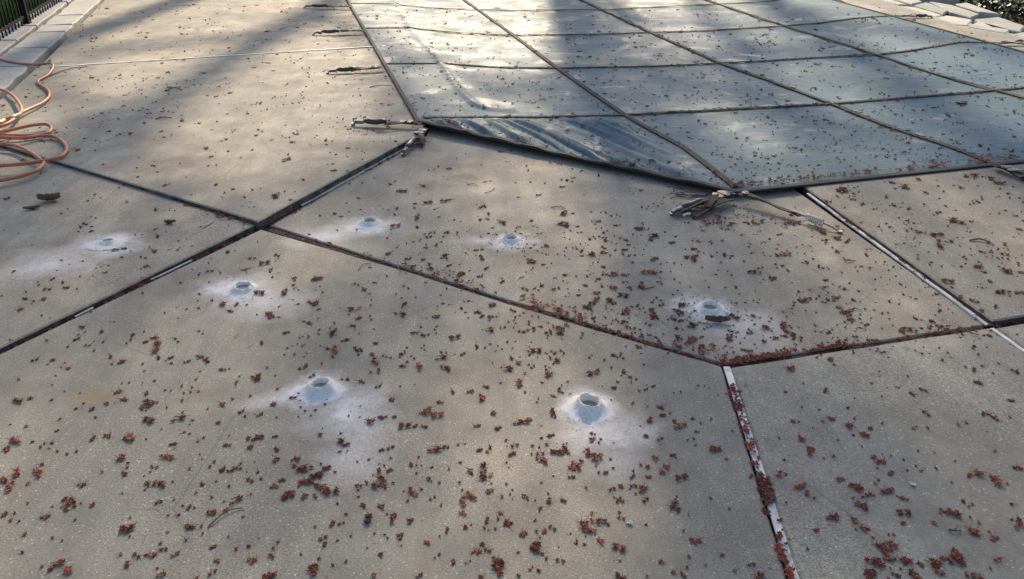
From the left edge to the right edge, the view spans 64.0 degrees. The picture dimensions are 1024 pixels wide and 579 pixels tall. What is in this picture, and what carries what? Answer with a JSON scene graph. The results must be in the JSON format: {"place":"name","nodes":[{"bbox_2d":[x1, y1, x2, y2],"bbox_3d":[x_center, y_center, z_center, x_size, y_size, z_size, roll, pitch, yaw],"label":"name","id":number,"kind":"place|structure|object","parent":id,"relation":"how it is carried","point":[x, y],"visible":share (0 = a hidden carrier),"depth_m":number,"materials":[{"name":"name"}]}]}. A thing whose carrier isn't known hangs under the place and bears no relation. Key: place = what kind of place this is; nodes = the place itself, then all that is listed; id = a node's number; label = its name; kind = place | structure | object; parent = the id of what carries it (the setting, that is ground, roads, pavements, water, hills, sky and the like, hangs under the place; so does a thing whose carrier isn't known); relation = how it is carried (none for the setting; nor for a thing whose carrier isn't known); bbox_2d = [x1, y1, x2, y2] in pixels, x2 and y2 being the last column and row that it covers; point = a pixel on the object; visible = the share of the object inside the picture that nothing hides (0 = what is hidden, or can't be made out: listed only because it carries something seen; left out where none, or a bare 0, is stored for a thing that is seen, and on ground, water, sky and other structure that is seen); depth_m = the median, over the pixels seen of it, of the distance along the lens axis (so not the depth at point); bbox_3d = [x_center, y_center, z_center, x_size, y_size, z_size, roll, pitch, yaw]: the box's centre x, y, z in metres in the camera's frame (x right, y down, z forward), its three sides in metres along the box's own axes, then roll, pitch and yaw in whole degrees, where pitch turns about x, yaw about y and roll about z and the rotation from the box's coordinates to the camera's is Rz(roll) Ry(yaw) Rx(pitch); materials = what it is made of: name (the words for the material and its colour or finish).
{"place":"outdoors","nodes":[
{"label":"outdoors","id":0,"kind":"place"},
{"bbox_2d":[0,0,44,26],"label":"grass","id":1,"kind":"structure","parent":0,"point":[13,10],"depth_m":9.47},
{"bbox_2d":[40,0,372,66],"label":"concrete slab","id":2,"kind":"structure","parent":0,"point":[251,23],"depth_m":7.99,"materials":[{"name":"concrete"}]},
{"bbox_2d":[304,0,1023,233],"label":"pool cover","id":3,"kind":"object","parent":2,"relation":"on","point":[420,30],"visible":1,"depth_m":6.13,"materials":[{"name":"plastic"}]},
{"bbox_2d":[0,3,1023,578],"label":"scattered blossoms","id":4,"kind":"object","parent":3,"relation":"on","point":[552,411],"visible":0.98,"depth_m":2.94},
{"bbox_2d":[428,118,729,186],"bbox_3d":[0.281,-0.791,4.531,1.971,0.058,0.078,18,32,32],"label":"blossom drift","id":5,"kind":"object","parent":3,"relation":"on","point":[616,161],"visible":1,"depth_m":4.65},
{"bbox_2d":[467,1,732,181],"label":"blossom drift","id":6,"kind":"object","parent":3,"relation":"on","point":[653,129],"visible":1,"depth_m":4.90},
{"bbox_2d":[390,41,974,67],"bbox_3d":[1.695,-1.964,6.907,5.537,0.069,0.383,-5,27,-10],"label":"blossom drift","id":7,"kind":"object","parent":3,"relation":"on","point":[763,60],"visible":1,"depth_m":6.96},
{"bbox_2d":[423,87,1021,117],"bbox_3d":[2.236,-1.336,5.668,5.719,0.075,0.232,-6,28,-13],"label":"blossom drift","id":8,"kind":"object","parent":3,"relation":"on","point":[704,108],"visible":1,"depth_m":5.47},
{"bbox_2d":[589,3,990,162],"bbox_3d":[1.191,-2.937,8.839,0.230,0.052,10.395,-7,28,-13],"label":"blossom drift","id":9,"kind":"object","parent":3,"relation":"on","point":[795,89],"visible":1,"depth_m":5.96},
{"bbox_2d":[728,154,1019,185],"bbox_3d":[1.913,-0.634,4.272,1.726,0.028,0.125,-7,28,-14],"label":"blossom drift","id":10,"kind":"object","parent":3,"relation":"on","point":[864,169],"visible":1,"depth_m":4.23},
{"bbox_2d":[0,47,427,231],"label":"concrete slab","id":11,"kind":"structure","parent":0,"point":[266,168],"depth_m":5.00,"materials":[{"name":"concrete"}]},
{"bbox_2d":[0,58,68,181],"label":"garden hose","id":12,"kind":"object","parent":11,"relation":"on","point":[4,122],"visible":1,"depth_m":4.71,"materials":[{"name":"orange rubber"}]},
{"bbox_2d":[39,45,384,67],"bbox_3d":[-2.420,-1.952,6.849,2.749,0.008,0.023,-9,28,-17],"label":"joint sealant","id":13,"kind":"object","parent":11,"relation":"on","point":[207,56],"visible":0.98,"depth_m":6.81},
{"bbox_2d":[1,0,1023,193],"bbox_3d":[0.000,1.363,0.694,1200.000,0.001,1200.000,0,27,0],"label":"ground","id":14,"kind":"structure","parent":0,"point":[1018,22],"depth_m":9.36,"materials":[{"name":"soil"}]},
{"bbox_2d":[0,41,16,56],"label":"flagstone","id":15,"kind":"object","parent":14,"relation":"on","point":[6,46],"visible":0.63,"depth_m":7.30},
{"bbox_2d":[0,66,29,99],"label":"flagstone","id":16,"kind":"object","parent":14,"relation":"on","point":[11,78],"visible":0.78,"depth_m":6.19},
{"bbox_2d":[0,26,36,43],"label":"flagstone","id":17,"kind":"object","parent":14,"relation":"on","point":[20,34],"visible":0.62,"depth_m":7.82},
{"bbox_2d":[0,48,49,73],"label":"flagstone","id":18,"kind":"object","parent":14,"relation":"on","point":[32,55],"visible":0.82,"depth_m":6.85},
{"bbox_2d":[0,0,61,40],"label":"iron fence","id":19,"kind":"object","parent":14,"relation":"on","point":[25,16],"visible":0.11,"depth_m":8.23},
{"bbox_2d":[14,32,66,55],"bbox_3d":[-4.332,-2.260,7.546,0.313,0.090,0.842,-8,28,-15],"label":"flagstone","id":20,"kind":"object","parent":14,"relation":"on","point":[52,42],"visible":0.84,"depth_m":7.49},
{"bbox_2d":[13,2,67,29],"bbox_3d":[-5.170,-2.987,8.987,0.293,0.090,1.748,-7,28,-14],"label":"flagstone","id":21,"kind":"object","parent":14,"relation":"on","point":[39,21],"visible":0.48,"depth_m":8.87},
{"bbox_2d":[36,25,73,37],"bbox_3d":[-4.513,-2.537,8.089,0.306,0.090,0.443,-8,28,-15],"label":"flagstone","id":22,"kind":"object","parent":14,"relation":"on","point":[68,30],"visible":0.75,"depth_m":8.04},
{"bbox_2d":[45,15,84,30],"bbox_3d":[-4.662,-2.762,8.532,0.301,0.090,0.648,-8,28,-15],"label":"flagstone","id":23,"kind":"object","parent":14,"relation":"on","point":[76,21],"visible":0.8,"depth_m":8.51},
{"bbox_2d":[57,0,103,19],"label":"flagstone","id":24,"kind":"object","parent":14,"relation":"on","point":[86,9],"visible":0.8,"depth_m":9.28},
{"bbox_2d":[0,147,255,353],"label":"concrete slab","id":25,"kind":"structure","parent":14,"relation":"on","point":[49,232],"depth_m":3.48,"materials":[{"name":"concrete"}]},
{"bbox_2d":[36,192,60,200],"bbox_3d":[-2.194,-0.439,3.879,0.075,0.036,0.077,15,31,27],"label":"dead leaf","id":26,"kind":"object","parent":25,"relation":"on","point":[51,196],"visible":1,"depth_m":3.88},
{"bbox_2d":[83,235,132,255],"bbox_3d":[-1.706,-0.198,3.432,0.197,0.016,0.197,9,28,17],"label":"dust cone","id":27,"kind":"object","parent":25,"relation":"on","point":[107,242],"visible":1,"depth_m":3.43,"materials":[{"name":"concrete"}]},
{"bbox_2d":[182,202,250,223],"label":"blossom drift","id":28,"kind":"object","parent":25,"relation":"on","point":[219,214],"visible":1,"depth_m":3.71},
{"bbox_2d":[0,230,785,578],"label":"concrete slab","id":29,"kind":"structure","parent":14,"relation":"on","point":[738,534],"depth_m":2.26,"materials":[{"name":"concrete"}]},
{"bbox_2d":[4,479,15,491],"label":"maple blossom","id":30,"kind":"object","parent":29,"relation":"on","point":[10,486],"visible":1,"depth_m":2.09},
{"bbox_2d":[31,467,43,476],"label":"maple blossom","id":31,"kind":"object","parent":29,"relation":"on","point":[36,470],"visible":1,"depth_m":2.14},
{"bbox_2d":[47,557,67,570],"bbox_3d":[-1.026,0.621,1.855,0.042,0.011,0.038,-3,27,-6],"label":"maple blossom","id":32,"kind":"object","parent":29,"relation":"on","point":[59,561],"visible":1,"depth_m":1.86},
{"bbox_2d":[62,564,73,573],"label":"maple blossom","id":33,"kind":"object","parent":29,"relation":"on","point":[67,569],"visible":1,"depth_m":1.84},
{"bbox_2d":[61,494,77,505],"bbox_3d":[-1.103,0.524,2.041,0.037,0.016,0.035,6,28,12],"label":"maple blossom","id":34,"kind":"object","parent":29,"relation":"on","point":[68,500],"visible":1,"depth_m":2.04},
{"bbox_2d":[118,523,135,531],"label":"maple blossom","id":35,"kind":"object","parent":29,"relation":"on","point":[130,526],"visible":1,"depth_m":1.96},
{"bbox_2d":[158,451,175,462],"bbox_3d":[-0.920,0.445,2.196,0.050,0.014,0.037,12,29,22],"label":"maple blossom","id":36,"kind":"object","parent":29,"relation":"on","point":[169,456],"visible":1,"depth_m":2.19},
{"bbox_2d":[150,260,191,279],"bbox_3d":[-1.347,-0.078,3.243,0.004,0.007,0.201,14,30,26],"label":"joint sealant","id":37,"kind":"object","parent":29,"relation":"on","point":[164,273],"visible":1,"depth_m":3.24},
{"bbox_2d":[208,507,241,526],"bbox_3d":[-0.702,0.550,1.995,0.016,0.008,0.090,23,35,37],"label":"twig","id":38,"kind":"object","parent":29,"relation":"on","point":[212,522],"visible":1,"depth_m":1.99,"materials":[{"name":"wood"}]},
{"bbox_2d":[215,278,266,301],"bbox_3d":[-1.032,-0.008,3.076,0.238,0.024,0.242,0,27,0],"label":"dust cone","id":39,"kind":"object","parent":29,"relation":"on","point":[243,289],"visible":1,"depth_m":3.07,"materials":[{"name":"concrete"}]},
{"bbox_2d":[262,571,277,578],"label":"maple blossom","id":40,"kind":"object","parent":29,"relation":"on","point":[272,575],"visible":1,"depth_m":1.82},
{"bbox_2d":[255,363,358,418],"bbox_3d":[-0.600,0.285,2.488,0.255,0.036,0.297,22,34,36],"label":"dust cone","id":41,"kind":"object","parent":29,"relation":"on","point":[317,390],"visible":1,"depth_m":2.46,"materials":[{"name":"concrete"}]},
{"bbox_2d":[307,473,316,483],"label":"maple blossom","id":42,"kind":"object","parent":29,"relation":"on","point":[313,475],"visible":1,"depth_m":2.12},
{"bbox_2d":[363,511,372,523],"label":"maple blossom","id":43,"kind":"object","parent":29,"relation":"on","point":[369,516],"visible":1,"depth_m":1.99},
{"bbox_2d":[407,484,420,495],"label":"maple blossom","id":44,"kind":"object","parent":29,"relation":"on","point":[412,491],"visible":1,"depth_m":2.07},
{"bbox_2d":[459,494,466,505],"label":"maple blossom","id":45,"kind":"object","parent":29,"relation":"on","point":[463,500],"visible":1,"depth_m":2.04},
{"bbox_2d":[461,489,476,499],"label":"maple blossom","id":46,"kind":"object","parent":29,"relation":"on","point":[470,495],"visible":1,"depth_m":2.06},
{"bbox_2d":[532,539,541,552],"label":"maple blossom","id":47,"kind":"object","parent":29,"relation":"on","point":[537,549],"visible":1,"depth_m":1.90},
{"bbox_2d":[579,523,596,532],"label":"maple blossom","id":48,"kind":"object","parent":29,"relation":"on","point":[590,529],"visible":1,"depth_m":1.95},
{"bbox_2d":[550,375,633,442],"bbox_3d":[0.234,0.330,2.399,0.240,0.037,0.345,0,27,0],"label":"dust cone","id":49,"kind":"object","parent":29,"relation":"on","point":[576,408],"visible":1,"depth_m":2.38,"materials":[{"name":"concrete"}]},
{"bbox_2d":[590,453,605,460],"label":"maple blossom","id":50,"kind":"object","parent":29,"relation":"on","point":[600,455],"visible":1,"depth_m":2.19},
{"bbox_2d":[610,542,627,550],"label":"maple blossom","id":51,"kind":"object","parent":29,"relation":"on","point":[623,547],"visible":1,"depth_m":1.90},
{"bbox_2d":[668,498,679,511],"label":"maple blossom","id":52,"kind":"object","parent":29,"relation":"on","point":[674,503],"visible":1,"depth_m":2.03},
{"bbox_2d":[675,472,689,479],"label":"maple blossom","id":53,"kind":"object","parent":29,"relation":"on","point":[679,477],"visible":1,"depth_m":2.12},
{"bbox_2d":[721,367,787,578],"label":"joint soil","id":54,"kind":"structure","parent":14,"relation":"on","point":[769,519],"depth_m":2.18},
{"bbox_2d":[723,366,749,426],"bbox_3d":[0.673,0.318,2.467,0.022,0.008,0.314,2,27,3],"label":"joint sealant","id":55,"kind":"object","parent":54,"relation":"on","point":[729,375],"visible":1,"depth_m":2.52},
{"bbox_2d":[726,382,764,475],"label":"blossom drift","id":56,"kind":"object","parent":55,"relation":"on","point":[732,390],"visible":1,"depth_m":2.34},
{"bbox_2d":[742,427,799,578],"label":"joint sealant","id":57,"kind":"object","parent":54,"relation":"on","point":[777,526],"visible":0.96,"depth_m":2.01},
{"bbox_2d":[748,473,790,545],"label":"blossom drift","id":58,"kind":"object","parent":57,"relation":"on","point":[762,483],"visible":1,"depth_m":2.06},
{"bbox_2d":[773,542,796,578],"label":"blossom drift","id":59,"kind":"object","parent":54,"relation":"on","point":[782,556],"visible":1,"depth_m":1.86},
{"bbox_2d":[726,322,1023,367],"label":"joint soil","id":60,"kind":"structure","parent":14,"relation":"on","point":[825,351],"depth_m":2.74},
{"bbox_2d":[849,319,1021,345],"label":"blossom drift","id":61,"kind":"object","parent":60,"relation":"on","point":[946,330],"visible":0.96,"depth_m":2.82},
{"bbox_2d":[731,328,1023,578],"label":"concrete slab","id":62,"kind":"structure","parent":14,"relation":"on","point":[841,547],"depth_m":2.22,"materials":[{"name":"concrete"}]},
{"bbox_2d":[849,483,863,493],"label":"maple blossom","id":63,"kind":"object","parent":62,"relation":"on","point":[858,485],"visible":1,"depth_m":2.08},
{"bbox_2d":[863,565,875,574],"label":"maple blossom","id":64,"kind":"object","parent":62,"relation":"on","point":[866,571],"visible":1,"depth_m":1.83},
{"bbox_2d":[863,569,878,578],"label":"maple blossom","id":65,"kind":"object","parent":62,"relation":"on","point":[873,575],"visible":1,"depth_m":1.82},
{"bbox_2d":[864,555,881,563],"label":"maple blossom","id":66,"kind":"object","parent":62,"relation":"on","point":[873,559],"visible":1,"depth_m":1.86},
{"bbox_2d":[870,540,886,550],"bbox_3d":[0.854,0.592,1.903,0.033,0.013,0.030,-7,28,-13],"label":"maple blossom","id":67,"kind":"object","parent":62,"relation":"on","point":[881,545],"visible":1,"depth_m":1.90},
{"bbox_2d":[878,484,893,493],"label":"maple blossom","id":68,"kind":"object","parent":62,"relation":"on","point":[889,489],"visible":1,"depth_m":2.07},
{"bbox_2d":[882,546,892,559],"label":"maple blossom","id":69,"kind":"object","parent":62,"relation":"on","point":[886,550],"visible":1,"depth_m":1.88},
{"bbox_2d":[883,539,899,548],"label":"maple blossom","id":70,"kind":"object","parent":62,"relation":"on","point":[891,542],"visible":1,"depth_m":1.91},
{"bbox_2d":[895,507,911,515],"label":"maple blossom","id":71,"kind":"object","parent":62,"relation":"on","point":[908,511],"visible":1,"depth_m":2.00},
{"bbox_2d":[898,556,914,564],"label":"maple blossom","id":72,"kind":"object","parent":62,"relation":"on","point":[906,559],"visible":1,"depth_m":1.86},
{"bbox_2d":[908,568,921,578],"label":"maple blossom","id":73,"kind":"object","parent":62,"relation":"on","point":[910,572],"visible":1,"depth_m":1.83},
{"bbox_2d":[925,558,940,569],"bbox_3d":[0.955,0.618,1.853,0.030,0.013,0.033,-8,28,-15],"label":"maple blossom","id":74,"kind":"object","parent":62,"relation":"on","point":[934,561],"visible":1,"depth_m":1.85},
{"bbox_2d":[944,550,962,560],"bbox_3d":[1.011,0.608,1.872,0.034,0.013,0.031,-6,28,-12],"label":"maple blossom","id":75,"kind":"object","parent":62,"relation":"on","point":[955,556],"visible":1,"depth_m":1.87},
{"bbox_2d":[945,508,963,517],"bbox_3d":[1.080,0.544,2.000,0.040,0.016,0.025,19,33,33],"label":"maple blossom","id":76,"kind":"object","parent":62,"relation":"on","point":[956,514],"visible":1,"depth_m":2.00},
{"bbox_2d":[956,553,966,565],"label":"maple blossom","id":77,"kind":"object","parent":62,"relation":"on","point":[960,562],"visible":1,"depth_m":1.86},
{"bbox_2d":[964,525,978,533],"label":"maple blossom","id":78,"kind":"object","parent":62,"relation":"on","point":[973,530],"visible":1,"depth_m":1.95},
{"bbox_2d":[964,571,984,578],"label":"maple blossom","id":79,"kind":"object","parent":62,"relation":"on","point":[974,574],"visible":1,"depth_m":1.82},
{"bbox_2d":[991,474,1003,488],"bbox_3d":[1.246,0.493,2.098,0.032,0.014,0.054,8,28,16],"label":"maple blossom","id":80,"kind":"object","parent":62,"relation":"on","point":[999,480],"visible":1,"depth_m":2.10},
{"bbox_2d":[990,328,1023,352],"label":"joint sealant","id":81,"kind":"object","parent":62,"relation":"on","point":[1010,341],"visible":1,"depth_m":2.74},
{"bbox_2d":[1013,514,1023,528],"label":"maple blossom","id":82,"kind":"object","parent":62,"relation":"on","point":[1017,521],"visible":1,"depth_m":1.97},
{"bbox_2d":[894,0,922,6],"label":"flagstone","id":83,"kind":"object","parent":14,"relation":"on","point":[911,3],"visible":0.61,"depth_m":9.83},
{"bbox_2d":[801,164,1023,327],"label":"concrete slab","id":84,"kind":"structure","parent":14,"relation":"on","point":[969,278],"depth_m":3.62,"materials":[{"name":"concrete"}]},
{"bbox_2d":[914,2,947,15],"bbox_3d":[4.827,-3.193,9.416,0.257,0.090,0.943,0,27,0],"label":"flagstone","id":85,"kind":"object","parent":14,"relation":"on","point":[926,6],"visible":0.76,"depth_m":9.34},
{"bbox_2d":[920,0,959,5],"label":"flagstone","id":86,"kind":"object","parent":14,"relation":"on","point":[952,2],"visible":0.64,"depth_m":10.15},
{"bbox_2d":[929,2,979,23],"bbox_3d":[5.023,-3.157,9.346,0.266,0.090,1.211,0,27,0],"label":"flagstone","id":87,"kind":"object","parent":14,"relation":"on","point":[954,11],"visible":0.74,"depth_m":9.13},
{"bbox_2d":[955,3,1001,18],"bbox_3d":[5.305,-3.184,9.399,0.187,0.090,0.898,2,27,3],"label":"flagstone","id":88,"kind":"object","parent":14,"relation":"on","point":[983,12],"visible":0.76,"depth_m":9.20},
{"bbox_2d":[959,0,1023,21],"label":"ground ivy","id":89,"kind":"object","parent":14,"relation":"on","point":[1015,6],"visible":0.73,"depth_m":9.86,"materials":[{"name":"green plant"}]},
{"bbox_2d":[961,1,1023,22],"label":"leaf litter","id":90,"kind":"object","parent":14,"relation":"on","point":[1008,14],"visible":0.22,"depth_m":9.53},
{"bbox_2d":[974,17,1023,33],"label":"flagstone","id":91,"kind":"object","parent":14,"relation":"on","point":[1002,23],"visible":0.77,"depth_m":8.36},
{"bbox_2d":[996,324,1023,348],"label":"concrete slab","id":92,"kind":"structure","parent":14,"relation":"on","point":[1011,332],"depth_m":2.79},
{"bbox_2d":[270,126,984,366],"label":"concrete slab","id":93,"kind":"structure","parent":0,"point":[480,161],"depth_m":3.45,"materials":[{"name":"concrete"}]},
{"bbox_2d":[301,142,416,205],"bbox_3d":[-0.779,-0.637,4.351,0.019,0.008,1.138,11,29,20],"label":"joint sealant","id":94,"kind":"object","parent":93,"relation":"on","point":[350,178],"visible":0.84,"depth_m":4.23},
{"bbox_2d":[268,140,419,224],"bbox_3d":[-0.822,-0.588,4.255,0.068,0.022,1.446,11,29,20],"label":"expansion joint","id":95,"kind":"object","parent":94,"relation":"on","point":[292,212],"visible":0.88,"depth_m":3.91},
{"bbox_2d":[343,212,390,231],"bbox_3d":[-0.651,-0.326,3.728,0.253,0.023,0.298,0,27,0],"label":"dust cone","id":96,"kind":"object","parent":93,"relation":"on","point":[367,222],"visible":1,"depth_m":3.69,"materials":[{"name":"concrete"}]},
{"bbox_2d":[363,252,484,289],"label":"blossom drift","id":97,"kind":"object","parent":93,"relation":"on","point":[454,280],"visible":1,"depth_m":3.22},
{"bbox_2d":[263,226,721,366],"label":"joint soil","id":98,"kind":"structure","parent":93,"relation":"on","point":[270,229],"depth_m":3.29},
{"bbox_2d":[275,230,722,366],"bbox_3d":[-0.183,-0.007,3.122,2.055,0.023,0.069,17,31,29],"label":"blossom drift","id":99,"kind":"object","parent":98,"relation":"on","point":[596,327],"visible":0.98,"depth_m":2.94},
{"bbox_2d":[489,231,536,251],"bbox_3d":[-0.011,-0.220,3.515,0.251,0.028,0.229,0,27,0],"label":"dust cone","id":100,"kind":"object","parent":93,"relation":"on","point":[511,240],"visible":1,"depth_m":3.51,"materials":[{"name":"concrete"}]},
{"bbox_2d":[518,293,724,357],"bbox_3d":[0.358,0.113,2.869,0.776,0.023,0.097,15,31,27],"label":"blossom drift","id":101,"kind":"object","parent":93,"relation":"on","point":[579,316],"visible":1,"depth_m":2.91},
{"bbox_2d":[666,186,717,198],"bbox_3d":[0.920,-0.486,4.045,0.331,0.014,0.210,0,27,0],"label":"plant debris","id":102,"kind":"object","parent":93,"relation":"on","point":[709,193],"visible":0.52,"depth_m":4.03,"materials":[{"name":"plant"}]},
{"bbox_2d":[673,289,746,330],"bbox_3d":[0.702,0.064,2.957,0.274,0.029,0.301,12,29,22],"label":"dust cone","id":103,"kind":"object","parent":93,"relation":"on","point":[707,306],"visible":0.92,"depth_m":2.96,"materials":[{"name":"concrete"}]},
{"bbox_2d":[705,315,729,322],"bbox_3d":[0.721,0.103,2.877,0.085,0.024,0.038,2,27,4],"label":"dead leaf","id":104,"kind":"object","parent":93,"relation":"on","point":[714,318],"visible":1,"depth_m":2.88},
{"bbox_2d":[663,194,818,230],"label":"blossom drift","id":105,"kind":"object","parent":93,"relation":"on","point":[753,220],"visible":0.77,"depth_m":3.71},
{"bbox_2d":[719,340,848,365],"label":"blossom drift","id":106,"kind":"object","parent":93,"relation":"on","point":[752,358],"visible":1,"depth_m":2.68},
{"bbox_2d":[807,193,988,325],"bbox_3d":[1.556,-0.172,3.440,0.015,0.008,1.325,-4,27,-8],"label":"joint sealant","id":107,"kind":"object","parent":93,"relation":"on","point":[948,296],"visible":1,"depth_m":3.28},
{"bbox_2d":[802,188,997,326],"bbox_3d":[1.577,-0.148,3.384,0.066,0.024,1.606,-4,27,-8],"label":"blossom drift","id":108,"kind":"object","parent":107,"relation":"on","point":[925,277],"visible":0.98,"depth_m":3.26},
{"bbox_2d":[839,0,1023,50],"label":"pool deck","id":109,"kind":"structure","parent":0,"point":[893,9],"depth_m":8.45,"materials":[{"name":"concrete"}]},
{"bbox_2d":[878,0,907,5],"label":"flagstone","id":110,"kind":"object","parent":109,"relation":"on","point":[895,3],"visible":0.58,"depth_m":9.77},
{"bbox_2d":[899,6,942,16],"bbox_3d":[4.597,-3.084,9.203,0.156,0.090,0.807,-2,27,-5],"label":"flagstone","id":111,"kind":"object","parent":109,"relation":"on","point":[923,11],"visible":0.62,"depth_m":9.15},
{"bbox_2d":[938,16,971,25],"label":"flagstone","id":112,"kind":"object","parent":109,"relation":"on","point":[957,20],"visible":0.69,"depth_m":8.58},
{"bbox_2d":[969,22,1008,32],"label":"flagstone","id":113,"kind":"object","parent":109,"relation":"on","point":[981,26],"visible":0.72,"depth_m":8.17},
{"bbox_2d":[1010,32,1023,38],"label":"flagstone","id":114,"kind":"object","parent":109,"relation":"on","point":[1020,35],"visible":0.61,"depth_m":7.79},
{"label":"joint soil","id":115,"kind":"structure","parent":0,"visible":0},
{"bbox_2d":[1,232,251,353],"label":"blossom drift","id":116,"kind":"object","parent":115,"relation":"on","point":[192,259],"visible":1,"depth_m":3.14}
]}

